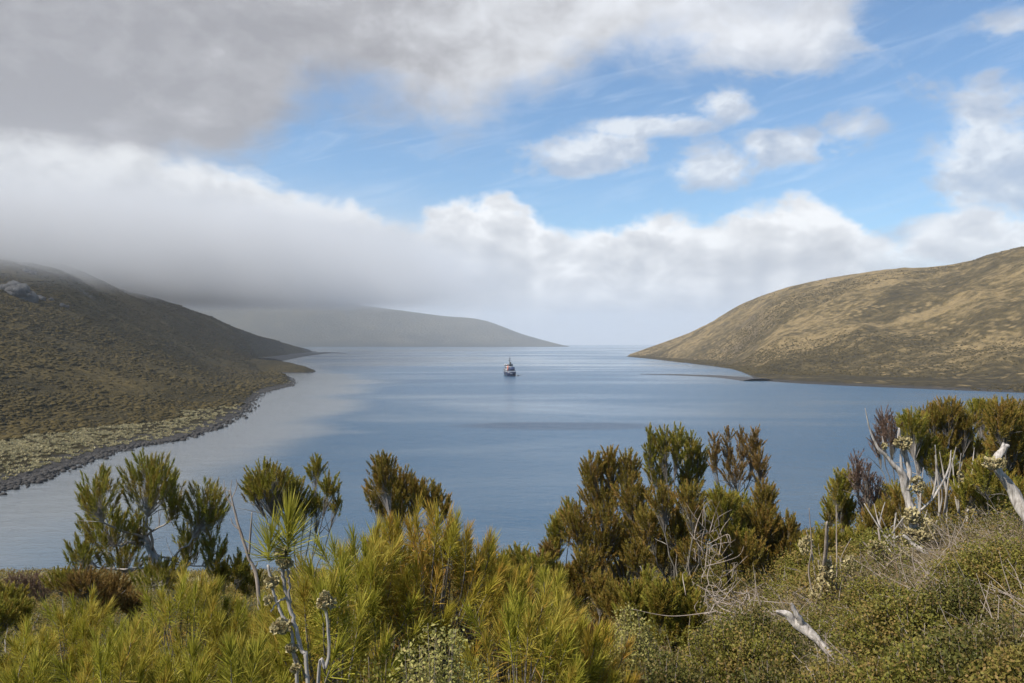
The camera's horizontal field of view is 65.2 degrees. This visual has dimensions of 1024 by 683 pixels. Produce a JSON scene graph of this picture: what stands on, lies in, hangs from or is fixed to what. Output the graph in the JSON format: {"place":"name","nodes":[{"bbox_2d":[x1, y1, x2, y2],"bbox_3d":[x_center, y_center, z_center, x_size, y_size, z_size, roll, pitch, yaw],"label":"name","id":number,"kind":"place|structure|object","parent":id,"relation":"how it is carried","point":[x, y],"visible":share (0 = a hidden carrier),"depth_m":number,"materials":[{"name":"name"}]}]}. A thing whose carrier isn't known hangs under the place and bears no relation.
{"place":"outdoors","nodes":[
{"label":"outdoors","id":0,"kind":"place"},
{"bbox_2d":[0,255,314,484],"bbox_3d":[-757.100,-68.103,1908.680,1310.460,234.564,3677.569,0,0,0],"label":"hillside","id":1,"kind":"structure","parent":0,"point":[125,386],"depth_m":618.48,"materials":[{"name":"green plant"}]},
{"bbox_2d":[0,280,38,302],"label":"crag","id":2,"kind":"structure","parent":1,"relation":"on","point":[17,289],"depth_m":791.31,"materials":[{"name":"grey stone"}]},
{"bbox_2d":[22,267,36,274],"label":"crag","id":3,"kind":"structure","parent":1,"relation":"on","point":[28,270],"depth_m":930.49,"materials":[{"name":"grey stone"}]},
{"bbox_2d":[37,295,53,300],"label":"crag","id":4,"kind":"structure","parent":1,"relation":"on","point":[44,298],"depth_m":820.45,"materials":[{"name":"grey stone"}]},
{"bbox_2d":[60,303,69,308],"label":"crag","id":5,"kind":"structure","parent":1,"relation":"on","point":[64,305],"depth_m":830.15,"materials":[{"name":"grey stone"}]},
{"bbox_2d":[0,255,288,440],"bbox_3d":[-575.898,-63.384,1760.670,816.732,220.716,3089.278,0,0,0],"label":"scrub","id":6,"kind":"object","parent":1,"relation":"on","point":[263,350],"visible":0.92,"depth_m":719.99,"materials":[{"name":"plant"}]},
{"bbox_2d":[0,380,290,479],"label":"tussock grass","id":7,"kind":"structure","parent":1,"relation":"on","point":[21,445],"depth_m":324.15,"materials":[{"name":"green plant"}]},
{"bbox_2d":[0,358,297,495],"bbox_3d":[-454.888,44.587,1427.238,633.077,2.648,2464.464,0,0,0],"label":"shore rubble","id":8,"kind":"object","parent":1,"relation":"on","point":[43,475],"visible":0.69,"depth_m":297.81,"materials":[{"name":"stone"}]},
{"bbox_2d":[249,358,315,372],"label":"headland","id":9,"kind":"structure","parent":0,"point":[274,365],"depth_m":1146.52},
{"bbox_2d":[260,352,336,360],"bbox_3d":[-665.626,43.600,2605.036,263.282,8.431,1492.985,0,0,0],"label":"shingle spit","id":10,"kind":"structure","parent":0,"point":[286,357],"depth_m":2318.00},
{"bbox_2d":[147,294,568,346],"bbox_3d":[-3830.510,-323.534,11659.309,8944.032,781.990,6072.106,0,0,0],"label":"hillside","id":11,"kind":"structure","parent":0,"point":[301,322],"depth_m":9971.54,"materials":[{"name":"grey"}]},
{"bbox_2d":[0,528,1022,682],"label":"ground","id":12,"kind":"structure","parent":0,"point":[254,602],"depth_m":20.43,"materials":[{"name":"plant"}]},
{"bbox_2d":[0,580,34,659],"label":"heath bush","id":13,"kind":"object","parent":12,"relation":"on","point":[16,604],"visible":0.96,"depth_m":12.99,"materials":[{"name":"green plant"}]},
{"bbox_2d":[1,568,56,638],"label":"heath bush","id":14,"kind":"object","parent":12,"relation":"on","point":[33,584],"visible":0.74,"depth_m":22.18,"materials":[{"name":"brown plant"}]},
{"bbox_2d":[0,612,83,682],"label":"spiky shrub","id":15,"kind":"object","parent":12,"relation":"on","point":[50,644],"visible":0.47,"depth_m":9.10,"materials":[{"name":"green plant"}]},
{"bbox_2d":[0,643,92,682],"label":"spiky shrub","id":16,"kind":"object","parent":12,"relation":"on","point":[37,672],"visible":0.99,"depth_m":6.83,"materials":[{"name":"green plant"}]},
{"bbox_2d":[39,565,79,653],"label":"heath bush","id":17,"kind":"object","parent":12,"relation":"on","point":[59,576],"visible":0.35,"depth_m":19.36,"materials":[{"name":"green plant"}]},
{"bbox_2d":[0,582,142,682],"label":"spiky shrub","id":18,"kind":"object","parent":12,"relation":"on","point":[84,622],"visible":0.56,"depth_m":9.42,"materials":[{"name":"green plant"}]},
{"bbox_2d":[54,563,148,669],"bbox_3d":[-7.063,4.957,14.043,1.255,2.388,1.621,0,0,0],"label":"heath bush","id":19,"kind":"object","parent":12,"relation":"on","point":[106,589],"visible":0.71,"depth_m":13.78,"materials":[{"name":"green plant"}]},
{"bbox_2d":[45,607,188,682],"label":"spiky shrub","id":20,"kind":"object","parent":12,"relation":"on","point":[121,664],"visible":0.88,"depth_m":6.61,"materials":[{"name":"green plant"}]},
{"bbox_2d":[67,613,185,682],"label":"spiky shrub","id":21,"kind":"object","parent":12,"relation":"on","point":[87,647],"visible":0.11,"depth_m":9.14,"materials":[{"name":"green plant"}]},
{"bbox_2d":[62,447,230,639],"bbox_3d":[-6.882,4.163,14.975,3.205,4.479,2.204,0,0,0],"label":"heath tree","id":22,"kind":"object","parent":12,"relation":"on","point":[96,513],"visible":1,"depth_m":14.93,"materials":[{"name":"green plant"}]},
{"bbox_2d":[142,628,218,682],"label":"spiky shrub","id":23,"kind":"object","parent":12,"relation":"on","point":[195,673],"visible":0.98,"depth_m":6.33,"materials":[{"name":"green plant"}]},
{"bbox_2d":[115,558,254,682],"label":"spiky shrub","id":24,"kind":"object","parent":12,"relation":"on","point":[168,606],"visible":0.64,"depth_m":8.96,"materials":[{"name":"green plant"}]},
{"bbox_2d":[174,591,281,682],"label":"spiky shrub","id":25,"kind":"object","parent":12,"relation":"on","point":[235,626],"visible":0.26,"depth_m":8.82,"materials":[{"name":"green plant"}]},
{"bbox_2d":[204,547,267,620],"bbox_3d":[-5.517,5.272,15.727,1.179,2.748,1.602,0,0,0],"label":"heath bush","id":26,"kind":"object","parent":12,"relation":"on","point":[239,570],"visible":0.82,"depth_m":15.77,"materials":[{"name":"green plant"}]},
{"bbox_2d":[224,479,260,609],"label":"dead sapling","id":27,"kind":"object","parent":12,"relation":"on","point":[247,550],"visible":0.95,"depth_m":14.98,"materials":[{"name":"grey wood"}]},
{"bbox_2d":[205,622,312,682],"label":"spiky shrub","id":28,"kind":"object","parent":12,"relation":"on","point":[250,664],"visible":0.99,"depth_m":5.64,"materials":[{"name":"green plant"}]},
{"bbox_2d":[0,569,526,590],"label":"tussock grass","id":29,"kind":"structure","parent":12,"relation":"on","point":[175,578],"depth_m":89.96,"materials":[{"name":"plant"}]},
{"bbox_2d":[240,484,326,682],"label":"tufted shrub","id":30,"kind":"object","parent":12,"relation":"on","point":[283,560],"visible":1,"depth_m":5.18,"materials":[{"name":"green plant"}]},
{"bbox_2d":[238,453,343,625],"bbox_3d":[-4.499,4.616,16.756,1.844,4.488,2.135,0,0,42],"label":"heath tree","id":31,"kind":"object","parent":12,"relation":"on","point":[258,484],"visible":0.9,"depth_m":16.68,"materials":[{"name":"green plant"}]},
{"bbox_2d":[234,601,373,682],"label":"spiky shrub","id":32,"kind":"object","parent":12,"relation":"on","point":[278,639],"visible":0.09,"depth_m":7.14,"materials":[{"name":"green plant"}]},
{"bbox_2d":[315,590,336,682],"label":"bare stem","id":33,"kind":"object","parent":12,"relation":"on","point":[326,602],"visible":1,"depth_m":4.99,"materials":[{"name":"grey plant"}]},
{"bbox_2d":[240,535,416,682],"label":"spiky shrub","id":34,"kind":"object","parent":12,"relation":"on","point":[338,585],"visible":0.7,"depth_m":6.29,"materials":[{"name":"green plant"}]},
{"bbox_2d":[252,511,444,681],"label":"spiky shrub","id":35,"kind":"object","parent":12,"relation":"on","point":[373,563],"visible":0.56,"depth_m":7.36,"materials":[{"name":"green plant"}]},
{"bbox_2d":[341,648,410,682],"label":"leafy bush","id":36,"kind":"object","parent":12,"relation":"on","point":[376,675],"visible":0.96,"depth_m":5.36,"materials":[{"name":"green plant"}]},
{"bbox_2d":[331,522,428,682],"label":"spiky shrub","id":37,"kind":"object","parent":12,"relation":"on","point":[408,562],"visible":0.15,"depth_m":8.20,"materials":[{"name":"green plant"}]},
{"bbox_2d":[362,449,452,647],"bbox_3d":[-2.086,4.436,15.814,1.890,4.784,1.331,0,0,-30],"label":"heath tree","id":38,"kind":"object","parent":12,"relation":"on","point":[390,483],"visible":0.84,"depth_m":15.63,"materials":[{"name":"green plant"}]},
{"bbox_2d":[344,487,534,682],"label":"spiky shrub","id":39,"kind":"object","parent":12,"relation":"on","point":[425,558],"visible":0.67,"depth_m":8.03,"materials":[{"name":"green plant"}]},
{"bbox_2d":[389,617,493,682],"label":"leafy bush","id":40,"kind":"object","parent":12,"relation":"on","point":[431,672],"visible":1,"depth_m":4.90,"materials":[{"name":"green plant"}]},
{"bbox_2d":[408,522,532,682],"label":"spiky shrub","id":41,"kind":"object","parent":12,"relation":"on","point":[475,556],"visible":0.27,"depth_m":8.54,"materials":[{"name":"green plant"}]},
{"bbox_2d":[0,495,1023,681],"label":"undergrowth","id":42,"kind":"object","parent":12,"relation":"on","point":[228,590],"visible":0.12,"depth_m":24.78,"materials":[{"name":"green plant"}]},
{"bbox_2d":[470,558,553,682],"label":"spiky shrub","id":43,"kind":"object","parent":12,"relation":"on","point":[529,593],"visible":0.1,"depth_m":9.35,"materials":[{"name":"green plant"}]},
{"bbox_2d":[422,572,622,682],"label":"spiky shrub","id":44,"kind":"object","parent":12,"relation":"on","point":[555,632],"visible":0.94,"depth_m":6.87,"materials":[{"name":"green plant"}]},
{"bbox_2d":[491,540,569,605],"bbox_3d":[0.253,4.955,13.714,1.530,2.860,2.024,0,0,0],"label":"heath bush","id":45,"kind":"object","parent":12,"relation":"on","point":[518,557],"visible":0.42,"depth_m":13.84,"materials":[{"name":"green plant"}]},
{"bbox_2d":[536,537,558,596],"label":"heath bush","id":46,"kind":"object","parent":12,"relation":"on","point":[546,546],"visible":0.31,"depth_m":16.87,"materials":[{"name":"green plant"}]},
{"bbox_2d":[506,559,592,682],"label":"spiky shrub","id":47,"kind":"object","parent":12,"relation":"on","point":[558,582],"visible":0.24,"depth_m":10.49,"materials":[{"name":"green plant"}]},
{"bbox_2d":[539,496,577,566],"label":"heath bush","id":48,"kind":"object","parent":12,"relation":"on","point":[553,532],"visible":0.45,"depth_m":17.73,"materials":[{"name":"green plant"}]},
{"bbox_2d":[510,585,620,682],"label":"spiky shrub","id":49,"kind":"object","parent":12,"relation":"on","point":[580,629],"visible":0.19,"depth_m":7.50,"materials":[{"name":"green plant"}]},
{"bbox_2d":[561,544,613,622],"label":"heath bush","id":50,"kind":"object","parent":12,"relation":"on","point":[579,573],"visible":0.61,"depth_m":14.84,"materials":[{"name":"green plant"}]},
{"bbox_2d":[532,615,648,682],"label":"spiky shrub","id":51,"kind":"object","parent":12,"relation":"on","point":[607,636],"visible":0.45,"depth_m":7.12,"materials":[{"name":"green plant"}]},
{"bbox_2d":[578,617,626,667],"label":"heath bush","id":52,"kind":"object","parent":12,"relation":"on","point":[592,628],"visible":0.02,"depth_m":12.37,"materials":[{"name":"green plant"}]},
{"bbox_2d":[585,570,623,625],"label":"heath bush","id":53,"kind":"object","parent":12,"relation":"on","point":[603,591],"visible":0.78,"depth_m":12.84,"materials":[{"name":"green plant"}]},
{"bbox_2d":[555,445,706,591],"bbox_3d":[2.543,4.258,17.142,3.254,4.089,1.960,0,0,0],"label":"heath tree","id":54,"kind":"object","parent":12,"relation":"on","point":[601,501],"visible":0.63,"depth_m":16.85,"materials":[{"name":"green plant"}]},
{"bbox_2d":[596,602,671,682],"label":"leafy bush","id":55,"kind":"object","parent":12,"relation":"on","point":[639,637],"visible":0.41,"depth_m":8.45,"materials":[{"name":"green plant"}]},
{"bbox_2d":[611,563,660,644],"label":"heath bush","id":56,"kind":"object","parent":12,"relation":"on","point":[633,598],"visible":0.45,"depth_m":11.45,"materials":[{"name":"green plant"}]},
{"bbox_2d":[618,478,715,585],"bbox_3d":[3.088,4.111,15.371,1.757,3.155,1.572,0,0,34],"label":"heath tree","id":57,"kind":"object","parent":12,"relation":"on","point":[665,511],"visible":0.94,"depth_m":15.28,"materials":[{"name":"green plant"}]},
{"bbox_2d":[640,569,706,653],"bbox_3d":[2.185,3.889,10.780,0.923,1.583,0.713,0,0,-35],"label":"heath bush","id":58,"kind":"object","parent":12,"relation":"on","point":[672,601],"visible":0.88,"depth_m":10.68,"materials":[{"name":"green plant"}]},
{"bbox_2d":[622,637,725,682],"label":"leafy bush","id":59,"kind":"object","parent":12,"relation":"on","point":[662,675],"visible":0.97,"depth_m":7.02,"materials":[{"name":"green plant"}]},
{"bbox_2d":[641,421,709,565],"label":"heath tree","id":60,"kind":"object","parent":12,"relation":"on","point":[661,443],"visible":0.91,"depth_m":19.15,"materials":[{"name":"green plant"}]},
{"bbox_2d":[633,572,789,620],"bbox_3d":[2.458,3.156,9.387,1.195,0.673,1.975,0,0,42],"label":"dead brush","id":61,"kind":"object","parent":12,"relation":"on","point":[717,602],"visible":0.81,"depth_m":9.53,"materials":[{"name":"grey wood"}]},
{"bbox_2d":[687,500,743,596],"bbox_3d":[3.552,3.622,13.751,1.046,1.882,2.184,0,0,7],"label":"dead brush","id":62,"kind":"object","parent":12,"relation":"on","point":[708,543],"visible":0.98,"depth_m":13.94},
{"bbox_2d":[703,482,755,602],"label":"heath tree","id":63,"kind":"object","parent":12,"relation":"on","point":[733,501],"visible":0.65,"depth_m":15.80,"materials":[{"name":"green plant"}]},
{"bbox_2d":[665,606,805,682],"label":"leafy bush","id":64,"kind":"object","parent":12,"relation":"on","point":[735,650],"visible":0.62,"depth_m":7.91,"materials":[{"name":"green plant"}]},
{"bbox_2d":[707,424,770,586],"bbox_3d":[5.174,3.877,18.540,1.756,3.979,1.317,0,0,-17],"label":"heath tree","id":65,"kind":"object","parent":12,"relation":"on","point":[752,453],"visible":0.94,"depth_m":18.37,"materials":[{"name":"brown plant"}]},
{"bbox_2d":[696,592,810,666],"bbox_3d":[2.578,3.301,8.588,1.256,1.134,1.281,0,0,0],"label":"leafy bush","id":66,"kind":"object","parent":12,"relation":"on","point":[759,620],"visible":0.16,"depth_m":8.58,"materials":[{"name":"green plant"}]},
{"bbox_2d":[714,649,811,682],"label":"leafy bush","id":67,"kind":"object","parent":12,"relation":"on","point":[768,675],"visible":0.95,"depth_m":6.21,"materials":[{"name":"green plant"}]},
{"bbox_2d":[726,476,805,590],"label":"heath tree","id":68,"kind":"object","parent":12,"relation":"on","point":[772,536],"visible":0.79,"depth_m":15.97,"materials":[{"name":"green plant"}]},
{"bbox_2d":[776,603,833,657],"bbox_3d":[2.991,2.925,8.162,0.571,0.538,0.161,0,0,18],"label":"dead log","id":69,"kind":"object","parent":12,"relation":"on","point":[797,622],"visible":0.96,"depth_m":8.14,"materials":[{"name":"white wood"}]},
{"bbox_2d":[587,493,1023,682],"bbox_3d":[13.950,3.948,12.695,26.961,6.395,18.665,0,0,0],"label":"undergrowth","id":70,"kind":"object","parent":12,"relation":"on","point":[1008,654],"visible":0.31,"depth_m":10.81,"materials":[{"name":"green plant"}]},
{"bbox_2d":[589,492,1023,677],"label":"dead twigs","id":71,"kind":"object","parent":12,"relation":"on","point":[912,557],"depth_m":10.74,"materials":[{"name":"wood"}]},
{"bbox_2d":[772,547,846,598],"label":"leafy bush","id":72,"kind":"object","parent":12,"relation":"on","point":[792,561],"visible":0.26,"depth_m":13.43,"materials":[{"name":"green plant"}]},
{"bbox_2d":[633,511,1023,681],"bbox_3d":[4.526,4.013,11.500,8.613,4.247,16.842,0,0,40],"label":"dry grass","id":73,"kind":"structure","parent":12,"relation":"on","point":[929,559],"depth_m":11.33,"materials":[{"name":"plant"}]},
{"bbox_2d":[797,508,862,610],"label":"dead tree","id":74,"kind":"object","parent":12,"relation":"on","point":[825,571],"visible":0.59,"depth_m":10.79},
{"bbox_2d":[775,644,890,682],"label":"leafy bush","id":75,"kind":"object","parent":12,"relation":"on","point":[833,674],"visible":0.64,"depth_m":6.05,"materials":[{"name":"green plant"}]},
{"bbox_2d":[793,521,876,576],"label":"heath bush","id":76,"kind":"object","parent":12,"relation":"on","point":[820,536],"visible":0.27,"depth_m":14.35,"materials":[{"name":"green plant"}]},
{"bbox_2d":[819,462,858,531],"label":"heath tree","id":77,"kind":"object","parent":12,"relation":"on","point":[839,486],"visible":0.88,"depth_m":17.26,"materials":[{"name":"green plant"}]},
{"bbox_2d":[844,448,888,519],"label":"heath tree","id":78,"kind":"object","parent":12,"relation":"on","point":[858,475],"visible":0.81,"depth_m":16.94,"materials":[{"name":"brown plant"}]},
{"bbox_2d":[825,571,922,623],"bbox_3d":[4.241,3.098,9.238,1.118,0.910,1.211,0,0,0],"label":"leafy bush","id":79,"kind":"object","parent":12,"relation":"on","point":[855,591],"visible":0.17,"depth_m":9.19,"materials":[{"name":"green plant"}]},
{"bbox_2d":[864,503,903,554],"bbox_3d":[6.812,3.444,14.342,0.769,1.183,1.406,0,0,33],"label":"dead brush","id":80,"kind":"object","parent":12,"relation":"on","point":[879,525],"visible":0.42,"depth_m":14.29,"materials":[{"name":"grey wood"}]},
{"bbox_2d":[855,484,915,546],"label":"heath bush","id":81,"kind":"object","parent":12,"relation":"on","point":[888,513],"visible":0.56,"depth_m":14.91,"materials":[{"name":"green plant"}]},
{"bbox_2d":[862,528,911,580],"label":"dead tree","id":82,"kind":"object","parent":12,"relation":"on","point":[878,546],"visible":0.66,"depth_m":11.87,"materials":[{"name":"beige plant"}]},
{"bbox_2d":[866,404,911,526],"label":"heath tree","id":83,"kind":"object","parent":12,"relation":"on","point":[885,431],"visible":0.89,"depth_m":18.65,"materials":[{"name":"brown plant"}]},
{"bbox_2d":[817,579,969,665],"bbox_3d":[3.655,2.727,7.506,1.435,0.959,1.397,0,0,31],"label":"leafy bush","id":84,"kind":"object","parent":12,"relation":"on","point":[881,617],"visible":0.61,"depth_m":7.41,"materials":[{"name":"green plant"}]},
{"bbox_2d":[865,408,950,556],"bbox_3d":[6.435,2.434,12.904,1.407,2.712,0.409,0,0,0],"label":"dead tree","id":85,"kind":"object","parent":12,"relation":"on","point":[911,516],"visible":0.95,"depth_m":12.94,"materials":[{"name":"grey wood"}]},
{"bbox_2d":[837,627,984,682],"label":"leafy bush","id":86,"kind":"object","parent":12,"relation":"on","point":[892,674],"visible":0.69,"depth_m":5.59,"materials":[{"name":"green plant"}]},
{"bbox_2d":[879,405,961,528],"bbox_3d":[9.168,3.169,17.988,1.703,3.530,1.146,0,0,0],"label":"heath tree","id":87,"kind":"object","parent":12,"relation":"on","point":[914,428],"visible":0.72,"depth_m":17.79,"materials":[{"name":"green plant"}]},
{"bbox_2d":[918,445,974,526],"bbox_3d":[8.892,2.894,15.987,1.784,1.695,0.631,0,0,-22],"label":"dead brush","id":88,"kind":"object","parent":12,"relation":"on","point":[959,473],"visible":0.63,"depth_m":15.91,"materials":[{"name":"grey wood"}]},
{"bbox_2d":[912,395,985,521],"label":"heath tree","id":89,"kind":"object","parent":12,"relation":"on","point":[951,420],"visible":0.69,"depth_m":19.04,"materials":[{"name":"green plant"}]},
{"bbox_2d":[914,459,996,520],"bbox_3d":[9.714,3.644,17.187,2.440,2.112,1.358,0,0,-44],"label":"heath bush","id":90,"kind":"object","parent":12,"relation":"on","point":[927,493],"visible":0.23,"depth_m":16.85,"materials":[{"name":"green plant"}]},
{"bbox_2d":[890,613,1023,682],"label":"leafy bush","id":91,"kind":"object","parent":12,"relation":"on","point":[996,636],"visible":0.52,"depth_m":5.42,"materials":[{"name":"green plant"}]},
{"bbox_2d":[895,568,1023,639],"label":"leafy bush","id":92,"kind":"object","parent":12,"relation":"on","point":[958,598],"visible":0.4,"depth_m":7.41,"materials":[{"name":"green plant"}]},
{"bbox_2d":[915,530,1023,605],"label":"leafy bush","id":93,"kind":"object","parent":12,"relation":"on","point":[972,564],"visible":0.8,"depth_m":8.88,"materials":[{"name":"green plant"}]},
{"bbox_2d":[964,396,990,516],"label":"heath tree","id":94,"kind":"object","parent":12,"relation":"on","point":[974,405],"visible":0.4,"depth_m":20.02,"materials":[{"name":"green plant"}]},
{"bbox_2d":[948,449,1023,539],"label":"heath bush","id":95,"kind":"object","parent":12,"relation":"on","point":[971,490],"visible":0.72,"depth_m":14.30,"materials":[{"name":"green plant"}]},
{"bbox_2d":[980,394,1023,539],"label":"heath tree","id":96,"kind":"object","parent":12,"relation":"on","point":[1004,421],"visible":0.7,"depth_m":15.06,"materials":[{"name":"green plant"}]},
{"bbox_2d":[980,443,1023,519],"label":"dead tree","id":97,"kind":"object","parent":12,"relation":"on","point":[996,464],"visible":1,"depth_m":10.92,"materials":[{"name":"white wood"}]},
{"bbox_2d":[0,345,1023,572],"bbox_3d":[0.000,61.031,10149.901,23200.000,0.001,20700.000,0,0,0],"label":"water","id":98,"kind":"structure","parent":0,"point":[481,437],"depth_m":363.25,"materials":[{"name":"blue liquid"}]},
{"bbox_2d":[503,358,515,375],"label":"ship","id":99,"kind":"object","parent":98,"relation":"on","point":[509,369],"visible":0.98,"depth_m":1015.97,"materials":[{"name":"white paint"}]},
{"bbox_2d":[0,0,1023,344],"label":"sky","id":100,"kind":"structure","parent":0,"point":[563,172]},
{"bbox_2d":[649,374,769,380],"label":"shingle spit","id":101,"kind":"structure","parent":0,"point":[735,378],"depth_m":966.34,"materials":[{"name":"grey gravel"}]},
{"bbox_2d":[626,247,1023,392],"bbox_3d":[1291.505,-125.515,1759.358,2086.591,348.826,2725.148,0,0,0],"label":"hillside","id":102,"kind":"structure","parent":0,"point":[988,290],"depth_m":1283.63,"materials":[{"name":"brown plant"}]},
{"bbox_2d":[627,246,1023,392],"bbox_3d":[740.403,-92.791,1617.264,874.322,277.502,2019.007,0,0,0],"label":"scrub","id":103,"kind":"object","parent":102,"relation":"on","point":[747,368],"visible":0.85,"depth_m":1172.99,"materials":[{"name":"plant"}]}
]}

